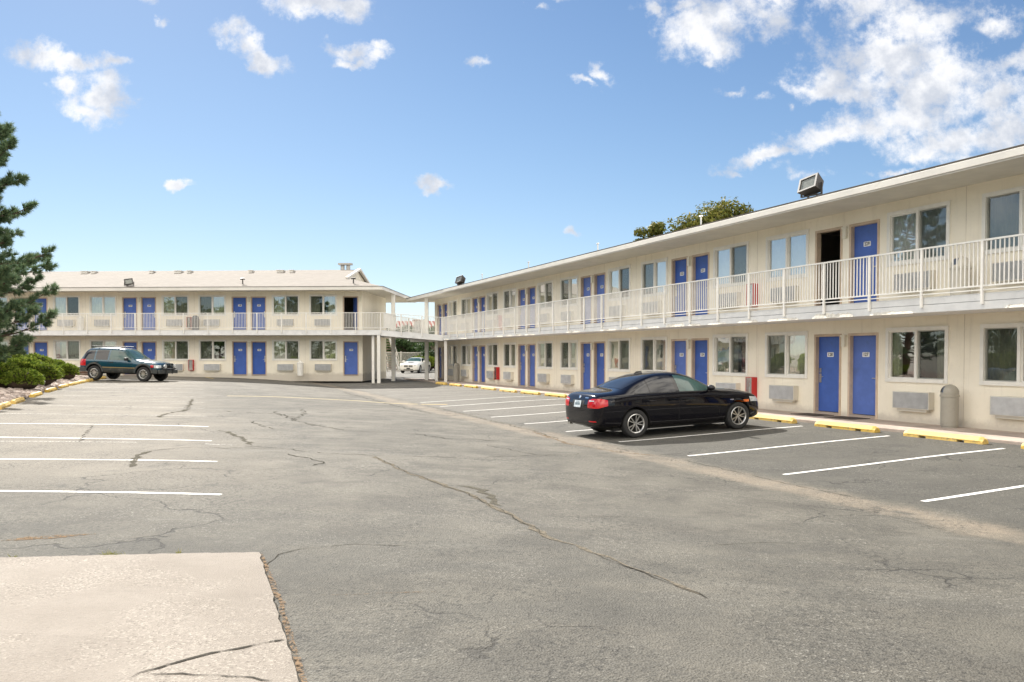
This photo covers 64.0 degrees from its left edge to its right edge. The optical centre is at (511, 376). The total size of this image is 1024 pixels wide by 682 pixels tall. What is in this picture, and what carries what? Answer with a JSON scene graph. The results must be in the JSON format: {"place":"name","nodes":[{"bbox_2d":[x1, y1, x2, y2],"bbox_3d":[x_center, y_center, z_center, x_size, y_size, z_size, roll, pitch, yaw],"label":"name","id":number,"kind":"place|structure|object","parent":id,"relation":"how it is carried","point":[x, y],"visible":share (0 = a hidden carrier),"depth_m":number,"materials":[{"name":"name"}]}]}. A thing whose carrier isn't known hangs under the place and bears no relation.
{"place":"outdoors","nodes":[
{"label":"outdoors","id":0,"kind":"place"},
{"bbox_2d":[0,366,1023,681],"bbox_3d":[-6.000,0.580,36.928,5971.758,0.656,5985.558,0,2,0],"label":"ground","id":1,"kind":"structure","parent":0,"point":[870,580],"depth_m":7.93,"materials":[{"name":"asphalt"}]},
{"bbox_2d":[0,458,216,461],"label":"parking line","id":2,"kind":"object","parent":1,"relation":"on","point":[114,459],"visible":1,"depth_m":12.02,"materials":[{"name":"white paint"}]},
{"bbox_2d":[0,490,220,494],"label":"parking line","id":3,"kind":"object","parent":1,"relation":"on","point":[107,492],"visible":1,"depth_m":9.17,"materials":[{"name":"white paint"}]},
{"bbox_2d":[14,437,211,440],"bbox_3d":[-11.157,1.128,15.193,11.305,0.081,0.090,0,2,2],"label":"parking line","id":4,"kind":"object","parent":1,"relation":"on","point":[106,438],"visible":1,"depth_m":15.08,"materials":[{"name":"white paint"}]},
{"bbox_2d":[79,346,177,381],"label":"parked car","id":5,"kind":"object","parent":1,"relation":"on","point":[113,362],"visible":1,"depth_m":41.88,"materials":[{"name":"teal paint"}]},
{"bbox_2d":[0,552,298,681],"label":"concrete apron","id":6,"kind":"object","parent":1,"relation":"on","point":[104,618],"visible":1,"depth_m":4.76,"materials":[{"name":"concrete"}]},
{"bbox_2d":[133,639,284,675],"bbox_3d":[-1.552,1.428,4.201,0.814,0.015,0.079,-1,2,-44],"label":"concrete crack","id":7,"kind":"object","parent":6,"relation":"on","point":[203,655],"visible":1,"depth_m":4.19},
{"bbox_2d":[259,552,301,681],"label":"joint gap","id":8,"kind":"object","parent":6,"relation":"on","point":[299,680],"visible":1,"depth_m":4.76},
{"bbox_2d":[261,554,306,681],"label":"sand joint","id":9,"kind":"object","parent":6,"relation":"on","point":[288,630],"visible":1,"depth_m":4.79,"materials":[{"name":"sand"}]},
{"bbox_2d":[0,263,416,380],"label":"motel building","id":10,"kind":"structure","parent":1,"relation":"on","point":[323,325],"depth_m":51.92,"materials":[{"name":"paint"}]},
{"bbox_2d":[33,341,47,356],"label":"door","id":11,"kind":"structure","parent":10,"relation":"in","point":[41,347],"depth_m":52.66,"materials":[{"name":"blue paint"}]},
{"bbox_2d":[34,297,47,328],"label":"door","id":12,"kind":"structure","parent":10,"relation":"in","point":[41,299],"depth_m":52.59,"materials":[{"name":"blue paint"}]},
{"bbox_2d":[53,296,79,315],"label":"window","id":13,"kind":"structure","parent":10,"relation":"in","point":[58,301],"depth_m":52.44,"materials":[{"name":"clear glass"}]},
{"bbox_2d":[53,340,80,359],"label":"window","id":14,"kind":"structure","parent":10,"relation":"in","point":[71,349],"depth_m":52.65,"materials":[{"name":"clear glass"}]},
{"bbox_2d":[89,295,116,315],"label":"window","id":15,"kind":"structure","parent":10,"relation":"in","point":[99,303],"depth_m":52.35,"materials":[{"name":"clear glass"}]},
{"bbox_2d":[90,340,116,348],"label":"window","id":16,"kind":"structure","parent":10,"relation":"in","point":[93,343],"depth_m":52.41,"materials":[{"name":"clear glass"}]},
{"bbox_2d":[122,341,137,374],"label":"door","id":17,"kind":"structure","parent":10,"relation":"in","point":[124,343],"depth_m":52.34,"materials":[{"name":"blue paint"}]},
{"bbox_2d":[122,297,137,329],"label":"door","id":18,"kind":"structure","parent":10,"relation":"in","point":[129,304],"depth_m":52.29,"materials":[{"name":"blue paint"}]},
{"bbox_2d":[141,297,155,329],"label":"door","id":19,"kind":"structure","parent":10,"relation":"in","point":[148,304],"depth_m":52.22,"materials":[{"name":"blue paint"}]},
{"bbox_2d":[141,341,156,359],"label":"door","id":20,"kind":"structure","parent":10,"relation":"in","point":[148,348],"depth_m":52.29,"materials":[{"name":"blue paint"}]},
{"bbox_2d":[161,295,188,315],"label":"window","id":21,"kind":"structure","parent":10,"relation":"in","point":[170,303],"depth_m":52.11,"materials":[{"name":"clear glass"}]},
{"bbox_2d":[162,340,189,359],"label":"window","id":22,"kind":"structure","parent":10,"relation":"in","point":[171,349],"depth_m":52.20,"materials":[{"name":"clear glass"}]},
{"bbox_2d":[198,295,225,315],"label":"window","id":23,"kind":"structure","parent":10,"relation":"in","point":[208,304],"depth_m":51.97,"materials":[{"name":"clear glass"}]},
{"bbox_2d":[199,340,225,359],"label":"window","id":24,"kind":"structure","parent":10,"relation":"in","point":[204,345],"depth_m":52.07,"materials":[{"name":"clear glass"}]},
{"bbox_2d":[231,297,246,329],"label":"door","id":25,"kind":"structure","parent":10,"relation":"in","point":[239,304],"depth_m":51.93,"materials":[{"name":"blue paint"}]},
{"bbox_2d":[232,341,247,375],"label":"door","id":26,"kind":"structure","parent":10,"relation":"in","point":[239,348],"depth_m":51.99,"materials":[{"name":"blue paint"}]},
{"bbox_2d":[251,297,265,329],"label":"door","id":27,"kind":"structure","parent":10,"relation":"in","point":[258,304],"depth_m":51.85,"materials":[{"name":"blue paint"}]},
{"bbox_2d":[251,341,266,375],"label":"door","id":28,"kind":"structure","parent":10,"relation":"in","point":[258,348],"depth_m":51.93,"materials":[{"name":"blue paint"}]},
{"bbox_2d":[272,340,299,359],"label":"window","id":29,"kind":"structure","parent":10,"relation":"in","point":[281,349],"depth_m":51.83,"materials":[{"name":"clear glass"}]},
{"bbox_2d":[272,295,299,315],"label":"window","id":30,"kind":"structure","parent":10,"relation":"in","point":[283,304],"depth_m":51.74,"materials":[{"name":"clear glass"}]},
{"bbox_2d":[309,340,336,360],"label":"window","id":31,"kind":"structure","parent":10,"relation":"in","point":[324,350],"depth_m":51.69,"materials":[{"name":"clear glass"}]},
{"bbox_2d":[309,295,336,315],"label":"window","id":32,"kind":"structure","parent":10,"relation":"in","point":[314,300],"depth_m":51.60,"materials":[{"name":"clear glass"}]},
{"bbox_2d":[343,341,358,375],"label":"door","id":33,"kind":"structure","parent":10,"relation":"in","point":[350,348],"depth_m":51.63,"materials":[{"name":"blue paint"}]},
{"bbox_2d":[343,296,358,329],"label":"door","id":34,"kind":"structure","parent":10,"relation":"in","point":[355,300],"depth_m":51.88,"materials":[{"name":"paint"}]},
{"bbox_2d":[386,330,398,371],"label":"outdoor staircase","id":35,"kind":"structure","parent":10,"relation":"attached to","point":[396,353],"depth_m":62.38,"materials":[{"name":"metal"}]},
{"bbox_2d":[386,326,430,365],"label":"broadleaf tree","id":36,"kind":"object","parent":1,"relation":"on","point":[403,345],"visible":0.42,"depth_m":90.87,"materials":[{"name":"green plant"}]},
{"bbox_2d":[372,294,446,382],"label":"elevated walkway","id":37,"kind":"structure","parent":1,"relation":"on","point":[389,323],"depth_m":50.34,"materials":[{"name":"paint"}]},
{"bbox_2d":[400,357,430,372],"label":"parked car","id":38,"kind":"object","parent":1,"relation":"on","point":[413,364],"visible":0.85,"depth_m":76.53,"materials":[{"name":"white paint"}]},
{"bbox_2d":[412,325,434,357],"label":"broadleaf tree","id":39,"kind":"object","parent":1,"relation":"on","point":[421,348],"visible":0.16,"depth_m":82.95,"materials":[{"name":"green plant"}]},
{"bbox_2d":[459,485,501,505],"bbox_3d":[-0.305,1.399,9.712,0.306,0.018,1.521,-1,2,-19],"label":"asphalt crack","id":40,"kind":"object","parent":1,"relation":"on","point":[481,491],"visible":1,"depth_m":9.75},
{"bbox_2d":[372,456,698,593],"bbox_3d":[-0.493,1.388,9.456,0.283,0.024,8.472,-1,2,-24],"label":"asphalt crack","id":41,"kind":"object","parent":1,"relation":"on","point":[532,527],"visible":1,"depth_m":7.75,"materials":[{"name":"asphalt"}]},
{"bbox_2d":[633,221,665,240],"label":"broadleaf tree","id":42,"kind":"object","parent":1,"relation":"on","point":[652,229],"visible":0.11,"depth_m":56.15,"materials":[{"name":"green plant"}]},
{"bbox_2d":[565,371,757,437],"bbox_3d":[3.577,0.554,19.387,4.563,1.441,2.230,-3,2,-22],"label":"parked car","id":43,"kind":"object","parent":1,"relation":"on","point":[636,404],"visible":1,"depth_m":18.52,"materials":[{"name":"black paint"}]},
{"bbox_2d":[660,196,753,232],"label":"broadleaf tree","id":44,"kind":"object","parent":1,"relation":"on","point":[720,210],"visible":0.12,"depth_m":52.59,"materials":[{"name":"green plant"}]},
{"bbox_2d":[405,144,1023,432],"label":"motel building","id":45,"kind":"structure","parent":1,"relation":"on","point":[858,310],"depth_m":22.48,"materials":[{"name":"paint"}]},
{"bbox_2d":[437,304,441,334],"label":"door","id":46,"kind":"structure","parent":45,"relation":"in","point":[439,311],"depth_m":54.98,"materials":[{"name":"blue paint"}]},
{"bbox_2d":[438,347,441,378],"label":"door","id":47,"kind":"structure","parent":45,"relation":"in","point":[439,348],"depth_m":54.92,"materials":[{"name":"blue paint"}]},
{"bbox_2d":[448,345,456,364],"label":"window","id":48,"kind":"structure","parent":45,"relation":"in","point":[452,349],"depth_m":52.29,"materials":[{"name":"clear glass"}]},
{"bbox_2d":[448,299,456,315],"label":"window","id":49,"kind":"structure","parent":45,"relation":"in","point":[452,305],"depth_m":51.97,"materials":[{"name":"clear glass"}]},
{"bbox_2d":[461,344,470,365],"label":"window","id":50,"kind":"structure","parent":45,"relation":"in","point":[465,348],"depth_m":49.65,"materials":[{"name":"clear glass"}]},
{"bbox_2d":[461,297,470,319],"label":"window","id":51,"kind":"structure","parent":45,"relation":"in","point":[465,302],"depth_m":49.56,"materials":[{"name":"clear glass"}]},
{"bbox_2d":[472,346,477,382],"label":"door","id":52,"kind":"structure","parent":45,"relation":"in","point":[474,348],"depth_m":48.46,"materials":[{"name":"blue paint"}]},
{"bbox_2d":[479,345,484,382],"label":"door","id":53,"kind":"structure","parent":45,"relation":"in","point":[481,347],"depth_m":47.34,"materials":[{"name":"blue paint"}]},
{"bbox_2d":[479,296,484,331],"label":"door","id":54,"kind":"structure","parent":45,"relation":"in","point":[482,298],"depth_m":47.34,"materials":[{"name":"blue paint"}]},
{"bbox_2d":[486,343,497,366],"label":"window","id":55,"kind":"structure","parent":45,"relation":"in","point":[491,348],"depth_m":45.52,"materials":[{"name":"clear glass"}]},
{"bbox_2d":[486,291,497,316],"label":"window","id":56,"kind":"structure","parent":45,"relation":"in","point":[491,298],"depth_m":45.48,"materials":[{"name":"clear glass"}]},
{"bbox_2d":[503,342,515,367],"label":"window","id":57,"kind":"structure","parent":45,"relation":"in","point":[509,349],"depth_m":43.12,"materials":[{"name":"clear glass"}]},
{"bbox_2d":[503,288,515,313],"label":"window","id":58,"kind":"structure","parent":45,"relation":"in","point":[509,295],"depth_m":43.04,"materials":[{"name":"clear glass"}]},
{"bbox_2d":[518,344,525,386],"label":"door","id":59,"kind":"structure","parent":45,"relation":"in","point":[521,348],"depth_m":41.86,"materials":[{"name":"blue paint"}]},
{"bbox_2d":[518,288,525,328],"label":"door","id":60,"kind":"structure","parent":45,"relation":"in","point":[521,292],"depth_m":41.87,"materials":[{"name":"blue paint"}]},
{"bbox_2d":[527,344,535,387],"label":"door","id":61,"kind":"structure","parent":45,"relation":"in","point":[531,348],"depth_m":40.76,"materials":[{"name":"blue paint"}]},
{"bbox_2d":[527,286,535,327],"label":"door","id":62,"kind":"structure","parent":45,"relation":"in","point":[531,291],"depth_m":40.69,"materials":[{"name":"blue paint"}]},
{"bbox_2d":[537,341,552,368],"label":"window","id":63,"kind":"structure","parent":45,"relation":"in","point":[544,348],"depth_m":38.97,"materials":[{"name":"clear glass"}]},
{"bbox_2d":[537,280,552,309],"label":"window","id":64,"kind":"structure","parent":45,"relation":"in","point":[544,289],"depth_m":38.96,"materials":[{"name":"clear glass"}]},
{"bbox_2d":[560,340,577,369],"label":"window","id":65,"kind":"structure","parent":45,"relation":"in","point":[568,348],"depth_m":36.59,"materials":[{"name":"clear glass"}]},
{"bbox_2d":[560,275,577,307],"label":"window","id":66,"kind":"structure","parent":45,"relation":"in","point":[568,285],"depth_m":36.56,"materials":[{"name":"clear glass"}]},
{"bbox_2d":[580,342,590,389],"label":"door","id":67,"kind":"structure","parent":45,"relation":"in","point":[585,352],"depth_m":35.38,"materials":[{"name":"blue paint"}]},
{"bbox_2d":[580,275,590,323],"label":"door","id":68,"kind":"structure","parent":45,"relation":"in","point":[585,291],"depth_m":35.30,"materials":[{"name":"blue paint"}]},
{"bbox_2d":[594,341,604,386],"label":"door","id":69,"kind":"structure","parent":45,"relation":"in","point":[599,347],"depth_m":34.20,"materials":[{"name":"blue paint"}]},
{"bbox_2d":[594,272,605,322],"bbox_3d":[3.682,-3.194,33.922,0.175,2.170,0.990,-1,2,-22],"label":"door","id":70,"kind":"structure","parent":45,"relation":"in","point":[599,279],"depth_m":34.08,"materials":[{"name":"blue paint"}]},
{"bbox_2d":[608,338,630,371],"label":"window","id":71,"kind":"structure","parent":45,"relation":"in","point":[619,357],"depth_m":32.44,"materials":[{"name":"clear glass"}]},
{"bbox_2d":[608,265,630,301],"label":"window","id":72,"kind":"structure","parent":45,"relation":"in","point":[614,274],"depth_m":32.74,"materials":[{"name":"clear glass"}]},
{"bbox_2d":[641,336,666,371],"bbox_3d":[5.327,-0.774,30.127,0.326,1.470,1.770,-1,2,-22],"label":"window","id":73,"kind":"structure","parent":45,"relation":"in","point":[652,344],"depth_m":30.17,"materials":[{"name":"clear glass"}]},
{"bbox_2d":[641,257,667,296],"bbox_3d":[5.262,-3.592,30.027,0.186,1.470,1.770,-1,2,-22],"label":"window","id":74,"kind":"structure","parent":45,"relation":"in","point":[654,273],"depth_m":30.00,"materials":[{"name":"clear glass"}]},
{"bbox_2d":[671,339,686,375],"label":"door","id":75,"kind":"structure","parent":45,"relation":"in","point":[678,346],"depth_m":28.74,"materials":[{"name":"blue paint"}]},
{"bbox_2d":[671,256,687,316],"bbox_3d":[5.882,-3.053,28.535,0.175,2.170,0.990,-1,2,-22],"label":"door","id":76,"kind":"structure","parent":45,"relation":"in","point":[679,268],"depth_m":28.70,"materials":[{"name":"blue paint"}]},
{"bbox_2d":[691,338,708,384],"bbox_3d":[6.348,-0.204,27.473,0.175,2.170,0.990,-1,2,-22],"label":"door","id":77,"kind":"structure","parent":45,"relation":"in","point":[699,346],"depth_m":27.59,"materials":[{"name":"blue paint"}]},
{"bbox_2d":[691,252,708,315],"bbox_3d":[6.348,-3.023,27.400,0.175,2.170,0.990,-1,2,-22],"label":"door","id":78,"kind":"structure","parent":45,"relation":"in","point":[700,262],"depth_m":27.55,"materials":[{"name":"blue paint"}]},
{"bbox_2d":[712,333,747,375],"bbox_3d":[7.019,-0.665,25.981,0.326,1.470,1.770,-1,2,-22],"label":"window","id":79,"kind":"structure","parent":45,"relation":"in","point":[727,363],"depth_m":25.93,"materials":[{"name":"clear glass"}]},
{"bbox_2d":[713,241,748,288],"bbox_3d":[6.954,-3.484,25.881,0.186,1.470,1.770,-1,2,-22],"label":"window","id":80,"kind":"structure","parent":45,"relation":"in","point":[732,259],"depth_m":25.85,"materials":[{"name":"clear glass"}]},
{"bbox_2d":[745,377,756,397],"bbox_3d":[7.256,0.350,24.844,0.198,0.680,0.300,-1,2,-22],"label":"extinguisher cabinet","id":81,"kind":"object","parent":45,"relation":"attached to","point":[750,384],"visible":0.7,"depth_m":24.74,"materials":[{"name":"red metal"}]},
{"bbox_2d":[746,283,757,306],"bbox_3d":[7.262,-2.469,24.755,0.198,0.680,0.300,-1,2,-22],"label":"extinguisher cabinet","id":82,"kind":"object","parent":45,"relation":"attached to","point":[753,295],"visible":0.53,"depth_m":24.65,"materials":[{"name":"red metal"}]},
{"bbox_2d":[765,331,807,378],"bbox_3d":[7.924,-0.602,23.574,0.186,1.470,1.770,-1,2,-22],"label":"window","id":83,"kind":"structure","parent":45,"relation":"in","point":[786,356],"depth_m":23.53,"materials":[{"name":"clear glass"}]},
{"bbox_2d":[765,229,808,281],"bbox_3d":[7.924,-3.421,23.500,0.186,1.470,1.770,-1,2,-22],"label":"window","id":84,"kind":"structure","parent":45,"relation":"in","point":[791,249],"depth_m":23.46,"materials":[{"name":"clear glass"}]},
{"bbox_2d":[797,172,823,197],"bbox_3d":[7.623,-4.846,20.871,0.442,0.627,0.656,-1,2,-32],"label":"floodlight","id":85,"kind":"object","parent":45,"relation":"on","point":[810,185],"visible":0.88,"depth_m":20.77,"materials":[{"name":"grey metal"}]},
{"bbox_2d":[813,334,841,415],"bbox_3d":[8.547,-0.063,22.085,0.175,2.170,0.990,-1,2,-22],"label":"door","id":86,"kind":"structure","parent":45,"relation":"in","point":[827,347],"depth_m":22.19,"materials":[{"name":"blue paint"}]},
{"bbox_2d":[814,226,842,305],"bbox_3d":[8.546,-2.882,22.013,0.170,2.170,0.990,-1,2,-22],"label":"door","id":87,"kind":"structure","parent":45,"relation":"in","point":[817,233],"depth_m":22.39,"materials":[{"name":"wood"}]},
{"bbox_2d":[847,332,878,418],"bbox_3d":[9.011,-0.033,20.946,0.175,2.170,0.990,-1,2,-22],"label":"door","id":88,"kind":"structure","parent":45,"relation":"in","point":[862,388],"depth_m":21.04,"materials":[{"name":"blue paint"}]},
{"bbox_2d":[848,219,879,302],"bbox_3d":[9.011,-2.852,20.872,0.175,2.170,0.990,-1,2,-22],"label":"door","id":89,"kind":"structure","parent":45,"relation":"in","point":[864,237],"depth_m":20.97,"materials":[{"name":"blue paint"}]},
{"bbox_2d":[885,326,948,383],"bbox_3d":[9.618,-0.494,19.428,0.186,1.470,1.770,-1,2,-22],"label":"window","id":90,"kind":"structure","parent":45,"relation":"in","point":[893,348],"depth_m":19.41,"materials":[{"name":"clear glass"}]},
{"bbox_2d":[886,200,950,266],"bbox_3d":[9.618,-3.313,19.354,0.186,1.470,1.770,-1,2,-22],"label":"window","id":91,"kind":"structure","parent":45,"relation":"in","point":[924,226],"depth_m":19.32,"materials":[{"name":"clear glass"}]},
{"bbox_2d":[950,256,971,295],"bbox_3d":[9.754,-2.163,17.811,0.432,0.912,0.432,-1,2,-22],"label":"trash bin","id":92,"kind":"object","parent":45,"relation":"on","point":[958,281],"visible":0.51,"depth_m":17.66,"materials":[{"name":"plastic"}]},
{"bbox_2d":[979,323,1023,386],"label":"window","id":93,"kind":"structure","parent":45,"relation":"in","point":[1004,342],"depth_m":17.49,"materials":[{"name":"clear glass"}]},
{"bbox_2d":[981,186,1023,254],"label":"window","id":94,"kind":"structure","parent":45,"relation":"in","point":[1004,208],"depth_m":17.42,"materials":[{"name":"clear glass"}]},
{"bbox_2d":[405,378,1023,444],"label":"walkway","id":95,"kind":"structure","parent":1,"relation":"on","point":[1008,437],"depth_m":19.24,"materials":[{"name":"concrete"}]},
{"bbox_2d":[453,363,459,381],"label":"trash bin","id":96,"kind":"object","parent":95,"relation":"on","point":[456,372],"visible":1,"depth_m":49.86,"materials":[{"name":"plastic"}]},
{"bbox_2d":[940,384,959,427],"bbox_3d":[9.704,0.646,18.166,0.400,0.958,0.400,0,2,6],"label":"trash bin","id":97,"kind":"object","parent":95,"relation":"on","point":[949,405],"visible":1,"depth_m":18.02,"materials":[{"name":"plastic"}]},
{"bbox_2d":[749,414,796,423],"bbox_3d":[6.619,1.068,21.000,0.170,0.155,1.830,-1,2,-21],"label":"wheel stop","id":98,"kind":"object","parent":1,"relation":"on","point":[791,420],"visible":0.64,"depth_m":20.70,"materials":[{"name":"yellow paint"}]},
{"bbox_2d":[687,436,884,455],"bbox_3d":[5.564,1.344,16.115,5.051,0.172,0.090,-1,2,-24],"label":"parking line","id":99,"kind":"object","parent":1,"relation":"on","point":[784,446],"visible":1,"depth_m":15.98,"materials":[{"name":"white paint"}]},
{"bbox_2d":[814,421,879,432],"bbox_3d":[7.590,1.138,18.622,0.170,0.155,1.830,-1,2,-22],"label":"wheel stop","id":100,"kind":"object","parent":1,"relation":"on","point":[856,427],"visible":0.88,"depth_m":18.46,"materials":[{"name":"yellow paint"}]},
{"bbox_2d":[784,448,1004,474],"bbox_3d":[6.535,1.403,13.736,5.051,0.178,0.090,-1,2,-24],"label":"parking line","id":101,"kind":"object","parent":1,"relation":"on","point":[890,461],"visible":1,"depth_m":13.61,"materials":[{"name":"white paint"}]},
{"bbox_2d":[903,430,988,444],"bbox_3d":[8.561,1.195,16.243,0.170,0.155,1.830,-1,2,-22],"label":"wheel stop","id":102,"kind":"object","parent":1,"relation":"on","point":[949,437],"visible":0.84,"depth_m":16.11,"materials":[{"name":"yellow paint"}]},
{"bbox_2d":[921,485,1023,501],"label":"parking line","id":103,"kind":"object","parent":1,"relation":"on","point":[974,493],"visible":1,"depth_m":10.72,"materials":[{"name":"white paint"}]},
{"bbox_2d":[0,0,1023,320],"label":"sky","id":104,"kind":"structure","parent":0,"point":[420,146],"materials":[{"name":"blue"}]},
{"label":"planting bed","id":105,"kind":"structure","parent":0,"visible":0},
{"bbox_2d":[0,361,44,389],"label":"juniper shrub","id":106,"kind":"object","parent":105,"relation":"on","point":[12,375],"visible":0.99,"depth_m":30.55,"materials":[{"name":"plant"}]},
{"bbox_2d":[0,112,59,362],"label":"pine tree","id":107,"kind":"object","parent":105,"relation":"on","point":[13,270],"visible":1,"depth_m":30.99,"materials":[{"name":"green plant"}]},
{"bbox_2d":[5,357,63,385],"bbox_3d":[-20.077,-0.229,34.003,2.804,1.250,1.768,0,2,0],"label":"juniper shrub","id":108,"kind":"object","parent":105,"relation":"on","point":[51,373],"visible":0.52,"depth_m":33.75,"materials":[{"name":"plant"}]},
{"bbox_2d":[0,375,89,402],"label":"landscape rocks","id":109,"kind":"object","parent":105,"relation":"on","point":[8,394],"visible":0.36,"depth_m":30.06,"materials":[{"name":"stone"}]},
{"bbox_2d":[28,352,65,364],"bbox_3d":[-22.968,-0.638,40.031,2.431,1.173,1.621,0,2,0],"label":"juniper shrub","id":110,"kind":"object","parent":105,"relation":"on","point":[44,359],"visible":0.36,"depth_m":39.78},
{"bbox_2d":[60,362,80,379],"bbox_3d":[-21.439,-0.259,39.502,1.086,0.881,1.147,0,2,0],"label":"juniper shrub","id":111,"kind":"object","parent":105,"relation":"on","point":[71,371],"visible":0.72,"depth_m":39.30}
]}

